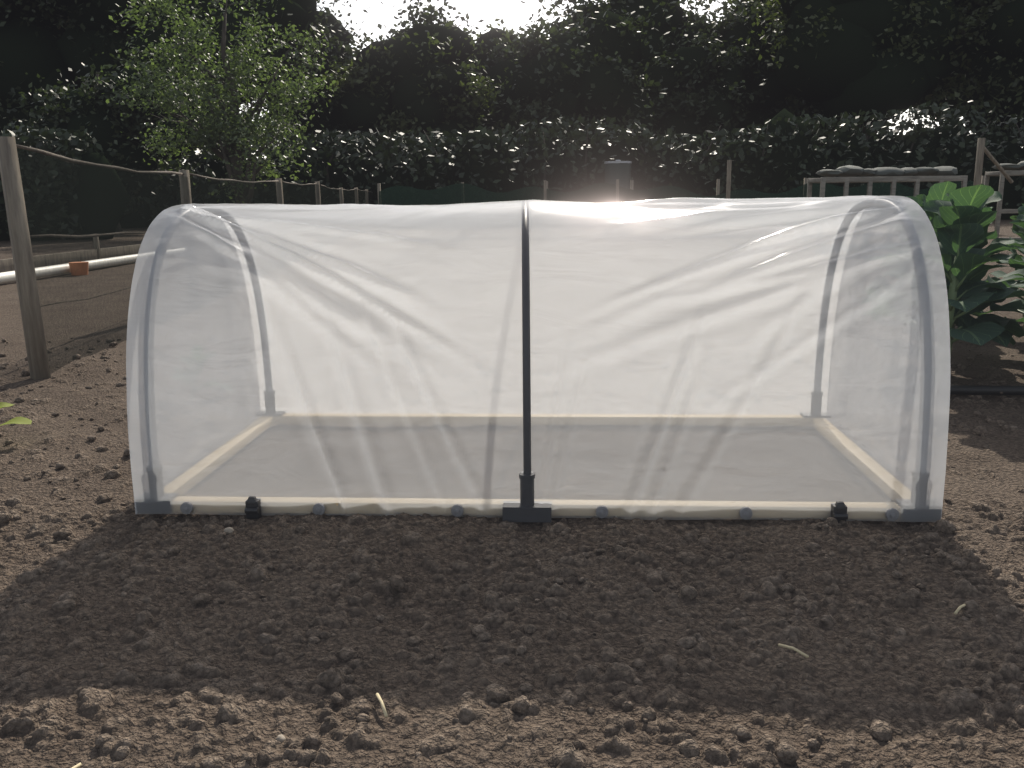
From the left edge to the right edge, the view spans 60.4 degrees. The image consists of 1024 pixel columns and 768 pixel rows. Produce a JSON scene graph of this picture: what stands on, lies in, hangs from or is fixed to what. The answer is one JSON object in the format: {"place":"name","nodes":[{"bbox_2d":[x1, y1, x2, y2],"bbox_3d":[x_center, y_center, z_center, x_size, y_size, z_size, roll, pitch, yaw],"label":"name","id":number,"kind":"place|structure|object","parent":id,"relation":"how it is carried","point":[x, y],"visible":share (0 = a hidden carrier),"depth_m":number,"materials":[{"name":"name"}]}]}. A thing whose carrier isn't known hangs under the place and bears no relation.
{"place":"outdoors","nodes":[
{"label":"outdoors","id":0,"kind":"place"},
{"bbox_2d":[0,220,1023,767],"bbox_3d":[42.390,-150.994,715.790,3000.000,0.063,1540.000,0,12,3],"label":"ground","id":1,"kind":"structure","parent":0,"point":[156,694],"depth_m":2.20,"materials":[{"name":"soil"}]},
{"bbox_2d":[0,402,31,425],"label":"plant","id":2,"kind":"object","parent":1,"relation":"on","point":[19,420],"visible":1,"depth_m":3.24,"materials":[{"name":"green plant"}]},
{"bbox_2d":[0,0,82,133],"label":"tree","id":3,"kind":"object","parent":1,"relation":"on","point":[25,46],"visible":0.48,"depth_m":40.37,"materials":[{"name":"green plant"}]},
{"bbox_2d":[0,125,130,240],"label":"hedge","id":4,"kind":"object","parent":1,"relation":"on","point":[39,170],"visible":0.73,"depth_m":20.29,"materials":[{"name":"green plant"}]},
{"bbox_2d":[0,254,137,283],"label":"white pipe","id":5,"kind":"object","parent":1,"relation":"on","point":[78,268],"visible":0.52,"depth_m":10.56,"materials":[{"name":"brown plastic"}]},
{"bbox_2d":[0,236,140,272],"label":"rail","id":6,"kind":"object","parent":1,"relation":"on","point":[6,265],"visible":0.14,"depth_m":12.47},
{"bbox_2d":[5,39,214,231],"bbox_3d":[-11.441,-6.963,25.522,5.606,5.514,4.287,4,13,21],"label":"shrub","id":7,"kind":"object","parent":1,"relation":"on","point":[96,115],"visible":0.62,"depth_m":24.71,"materials":[{"name":"green plant"}]},
{"bbox_2d":[0,136,372,379],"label":"fence","id":8,"kind":"object","parent":1,"relation":"on","point":[28,294],"visible":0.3,"depth_m":4.25,"materials":[{"name":"brown wood"}]},
{"bbox_2d":[20,156,372,366],"bbox_3d":[-3.999,-4.464,22.756,0.048,1.109,37.994,-2,12,-5],"label":"fence netting","id":9,"kind":"object","parent":8,"relation":"attached to","point":[133,236],"visible":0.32,"depth_m":5.23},
{"bbox_2d":[7,0,373,128],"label":"tree","id":10,"kind":"object","parent":1,"relation":"on","point":[88,34],"visible":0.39,"depth_m":39.34,"materials":[{"name":"green plant"}]},
{"bbox_2d":[93,0,337,234],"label":"tree","id":11,"kind":"object","parent":1,"relation":"on","point":[232,138],"visible":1,"depth_m":21.97,"materials":[{"name":"green plant"}]},
{"bbox_2d":[58,0,381,156],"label":"tree","id":12,"kind":"object","parent":1,"relation":"on","point":[327,9],"visible":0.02,"depth_m":56.68,"materials":[{"name":"green plant"}]},
{"bbox_2d":[224,527,285,742],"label":"pale stones","id":13,"kind":"object","parent":1,"relation":"on","point":[281,738],"visible":0.94,"depth_m":1.45,"materials":[{"name":"stone"}]},
{"bbox_2d":[245,6,366,155],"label":"tree","id":14,"kind":"object","parent":1,"relation":"on","point":[335,30],"visible":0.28,"depth_m":49.39,"materials":[{"name":"green plant"}]},
{"bbox_2d":[317,0,356,28],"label":"tree","id":15,"kind":"object","parent":1,"relation":"on","point":[340,15],"visible":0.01,"depth_m":67.94,"materials":[{"name":"green plant"}]},
{"bbox_2d":[308,20,426,160],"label":"tree","id":16,"kind":"object","parent":1,"relation":"on","point":[338,124],"visible":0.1,"depth_m":48.37,"materials":[{"name":"green plant"}]},
{"bbox_2d":[314,12,505,159],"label":"tree","id":17,"kind":"object","parent":1,"relation":"on","point":[416,77],"visible":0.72,"depth_m":41.98,"materials":[{"name":"green plant"}]},
{"bbox_2d":[347,0,483,56],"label":"tree","id":18,"kind":"object","parent":1,"relation":"on","point":[431,17],"visible":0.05,"depth_m":55.63,"materials":[{"name":"green plant"}]},
{"bbox_2d":[429,16,526,81],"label":"tree","id":19,"kind":"object","parent":1,"relation":"on","point":[485,43],"visible":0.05,"depth_m":50.49,"materials":[{"name":"green plant"}]},
{"bbox_2d":[472,37,519,149],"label":"tree","id":20,"kind":"object","parent":1,"relation":"on","point":[498,65],"visible":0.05,"depth_m":47.77,"materials":[{"name":"green plant"}]},
{"bbox_2d":[0,335,1023,533],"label":"soil clods","id":21,"kind":"object","parent":1,"relation":"on","point":[944,526],"visible":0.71,"depth_m":4.06,"materials":[{"name":"brown soil"}]},
{"bbox_2d":[0,518,1023,767],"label":"soil clods","id":22,"kind":"object","parent":1,"relation":"on","point":[880,730],"visible":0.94,"depth_m":1.75,"materials":[{"name":"brown soil"}]},
{"bbox_2d":[5,100,1023,227],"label":"hedge","id":23,"kind":"object","parent":1,"relation":"on","point":[782,153],"visible":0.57,"depth_m":28.23,"materials":[{"name":"green plant"}]},
{"bbox_2d":[72,604,965,767],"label":"twigs","id":24,"kind":"object","parent":1,"relation":"on","point":[779,644],"visible":1,"depth_m":1.63,"materials":[{"name":"beige wood"}]},
{"bbox_2d":[164,413,910,518],"bbox_3d":[0.072,0.236,2.881,2.130,0.032,1.020,0,12,3],"label":"tunnel frame","id":25,"kind":"object","parent":1,"relation":"on","point":[892,487],"visible":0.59,"depth_m":2.45,"materials":[{"name":"beige wood"}]},
{"bbox_2d":[180,496,898,522],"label":"clips","id":26,"kind":"object","parent":25,"relation":"attached to","point":[253,509],"visible":1,"depth_m":2.37,"materials":[{"name":"black plastic"}]},
{"bbox_2d":[135,199,941,522],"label":"support hoops","id":27,"kind":"object","parent":1,"relation":"on","point":[917,505],"visible":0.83,"depth_m":2.40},
{"bbox_2d":[126,195,949,516],"bbox_3d":[0.067,-0.157,2.793,2.209,0.841,1.059,0,12,3],"label":"tunnel cover","id":28,"kind":"object","parent":27,"relation":"on","point":[206,383],"visible":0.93,"depth_m":2.66,"materials":[{"name":"white plastic"}]},
{"bbox_2d":[508,15,644,60],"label":"tree","id":29,"kind":"object","parent":1,"relation":"on","point":[579,28],"visible":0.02,"depth_m":49.73,"materials":[{"name":"green plant"}]},
{"bbox_2d":[481,0,682,152],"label":"tree","id":30,"kind":"object","parent":1,"relation":"on","point":[588,71],"visible":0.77,"depth_m":39.44,"materials":[{"name":"green plant"}]},
{"bbox_2d":[604,160,631,233],"bbox_3d":[2.482,-4.400,20.693,0.640,1.690,0.650,0,12,3],"label":"water butt","id":31,"kind":"object","parent":1,"relation":"on","point":[620,170],"visible":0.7,"depth_m":20.37,"materials":[{"name":"grey plastic"}]},
{"bbox_2d":[516,0,732,68],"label":"tree","id":32,"kind":"object","parent":1,"relation":"on","point":[662,11],"visible":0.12,"depth_m":50.83,"materials":[{"name":"green plant"}]},
{"bbox_2d":[377,176,984,237],"bbox_3d":[3.546,-3.845,19.197,13.060,1.200,0.100,0,12,3],"label":"windbreak","id":33,"kind":"object","parent":1,"relation":"on","point":[461,192],"visible":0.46,"depth_m":19.24,"materials":[{"name":"fabric"}]},
{"bbox_2d":[634,26,760,153],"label":"tree","id":34,"kind":"object","parent":1,"relation":"on","point":[702,90],"visible":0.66,"depth_m":43.18,"materials":[{"name":"green plant"}]},
{"bbox_2d":[678,0,717,14],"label":"tree","id":35,"kind":"object","parent":1,"relation":"on","point":[695,6],"visible":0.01,"depth_m":60.82,"materials":[{"name":"green plant"}]},
{"bbox_2d":[649,0,815,141],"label":"tree","id":36,"kind":"object","parent":1,"relation":"on","point":[769,89],"visible":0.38,"depth_m":46.73,"materials":[{"name":"green plant"}]},
{"bbox_2d":[544,138,1013,239],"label":"garden posts","id":37,"kind":"object","parent":1,"relation":"on","point":[981,148],"visible":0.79,"depth_m":13.49,"materials":[{"name":"brown wood"}]},
{"bbox_2d":[725,0,841,145],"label":"tree","id":38,"kind":"object","parent":1,"relation":"on","point":[730,2],"visible":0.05,"depth_m":49.36,"materials":[{"name":"green plant"}]},
{"bbox_2d":[725,0,911,126],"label":"tree","id":39,"kind":"object","parent":1,"relation":"on","point":[760,4],"depth_m":53.88,"materials":[{"name":"green plant"}]},
{"bbox_2d":[756,0,950,132],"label":"tree","id":40,"kind":"object","parent":1,"relation":"on","point":[933,97],"depth_m":67.01,"materials":[{"name":"green plant"}]},
{"bbox_2d":[738,0,1008,143],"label":"tree","id":41,"kind":"object","parent":1,"relation":"on","point":[833,58],"visible":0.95,"depth_m":39.43,"materials":[{"name":"green plant"}]},
{"bbox_2d":[913,39,969,116],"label":"tree","id":42,"kind":"object","parent":1,"relation":"on","point":[961,70],"visible":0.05,"depth_m":66.48,"materials":[{"name":"green plant"}]},
{"bbox_2d":[906,196,982,311],"bbox_3d":[2.439,-0.681,5.242,0.623,0.860,0.557,-6,13,-25],"label":"leafy plant","id":43,"kind":"object","parent":1,"relation":"on","point":[917,200],"visible":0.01,"depth_m":5.21,"materials":[{"name":"green plant"}]},
{"bbox_2d":[916,181,980,316],"bbox_3d":[2.138,-0.556,4.477,0.663,0.925,0.588,0,12,3],"label":"leafy plant","id":44,"kind":"object","parent":1,"relation":"on","point":[938,191],"visible":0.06,"depth_m":4.39,"materials":[{"name":"green plant"}]},
{"bbox_2d":[910,0,1023,138],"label":"tree","id":45,"kind":"object","parent":1,"relation":"on","point":[974,60],"visible":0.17,"depth_m":52.88,"materials":[{"name":"green plant"}]},
{"bbox_2d":[923,185,1023,345],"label":"leafy plant","id":46,"kind":"object","parent":1,"relation":"on","point":[962,232],"visible":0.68,"depth_m":3.69,"materials":[{"name":"green plant"}]},
{"bbox_2d":[928,0,1023,131],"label":"tree","id":47,"kind":"object","parent":1,"relation":"on","point":[1000,42],"visible":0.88,"depth_m":39.53,"materials":[{"name":"green plant"}]},
{"bbox_2d":[933,200,1019,357],"bbox_3d":[2.068,-0.434,4.125,0.572,0.844,0.639,0,12,3],"label":"leafy plant","id":48,"kind":"object","parent":1,"relation":"on","point":[1004,338],"visible":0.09,"depth_m":4.00,"materials":[{"name":"green plant"}]},
{"bbox_2d":[950,385,1023,394],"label":"hose","id":49,"kind":"object","parent":1,"relation":"on","point":[980,390],"visible":0.47,"depth_m":3.70,"materials":[{"name":"black"}]},
{"bbox_2d":[978,234,1023,314],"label":"leafy plant","id":50,"kind":"object","parent":1,"relation":"on","point":[1019,272],"visible":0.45,"depth_m":4.65,"materials":[{"name":"green plant"}]},
{"bbox_2d":[984,214,1023,330],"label":"leafy plant","id":51,"kind":"object","parent":1,"relation":"on","point":[1018,226],"visible":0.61,"depth_m":5.29,"materials":[{"name":"green plant"}]},
{"bbox_2d":[984,161,1023,239],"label":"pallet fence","id":52,"kind":"object","parent":1,"relation":"on","point":[1010,169],"visible":0.62,"depth_m":14.59,"materials":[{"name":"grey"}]},
{"bbox_2d":[989,204,1023,316],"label":"leafy plant","id":53,"kind":"object","parent":1,"relation":"on","point":[998,273],"visible":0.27,"depth_m":6.04,"materials":[{"name":"green plant"}]},
{"bbox_2d":[990,275,1023,321],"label":"leafy plant","id":54,"kind":"object","parent":1,"relation":"on","point":[1014,305],"visible":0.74,"depth_m":3.95,"materials":[{"name":"green plant"}]},
{"bbox_2d":[144,0,1022,164],"label":"sky","id":55,"kind":"structure","parent":0,"point":[487,10],"materials":[{"name":"white"}]},
{"bbox_2d":[804,165,967,251],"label":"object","id":56,"kind":"object","parent":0,"point":[892,175],"visible":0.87,"depth_m":13.16,"materials":[{"name":"grey wood"}]}
]}

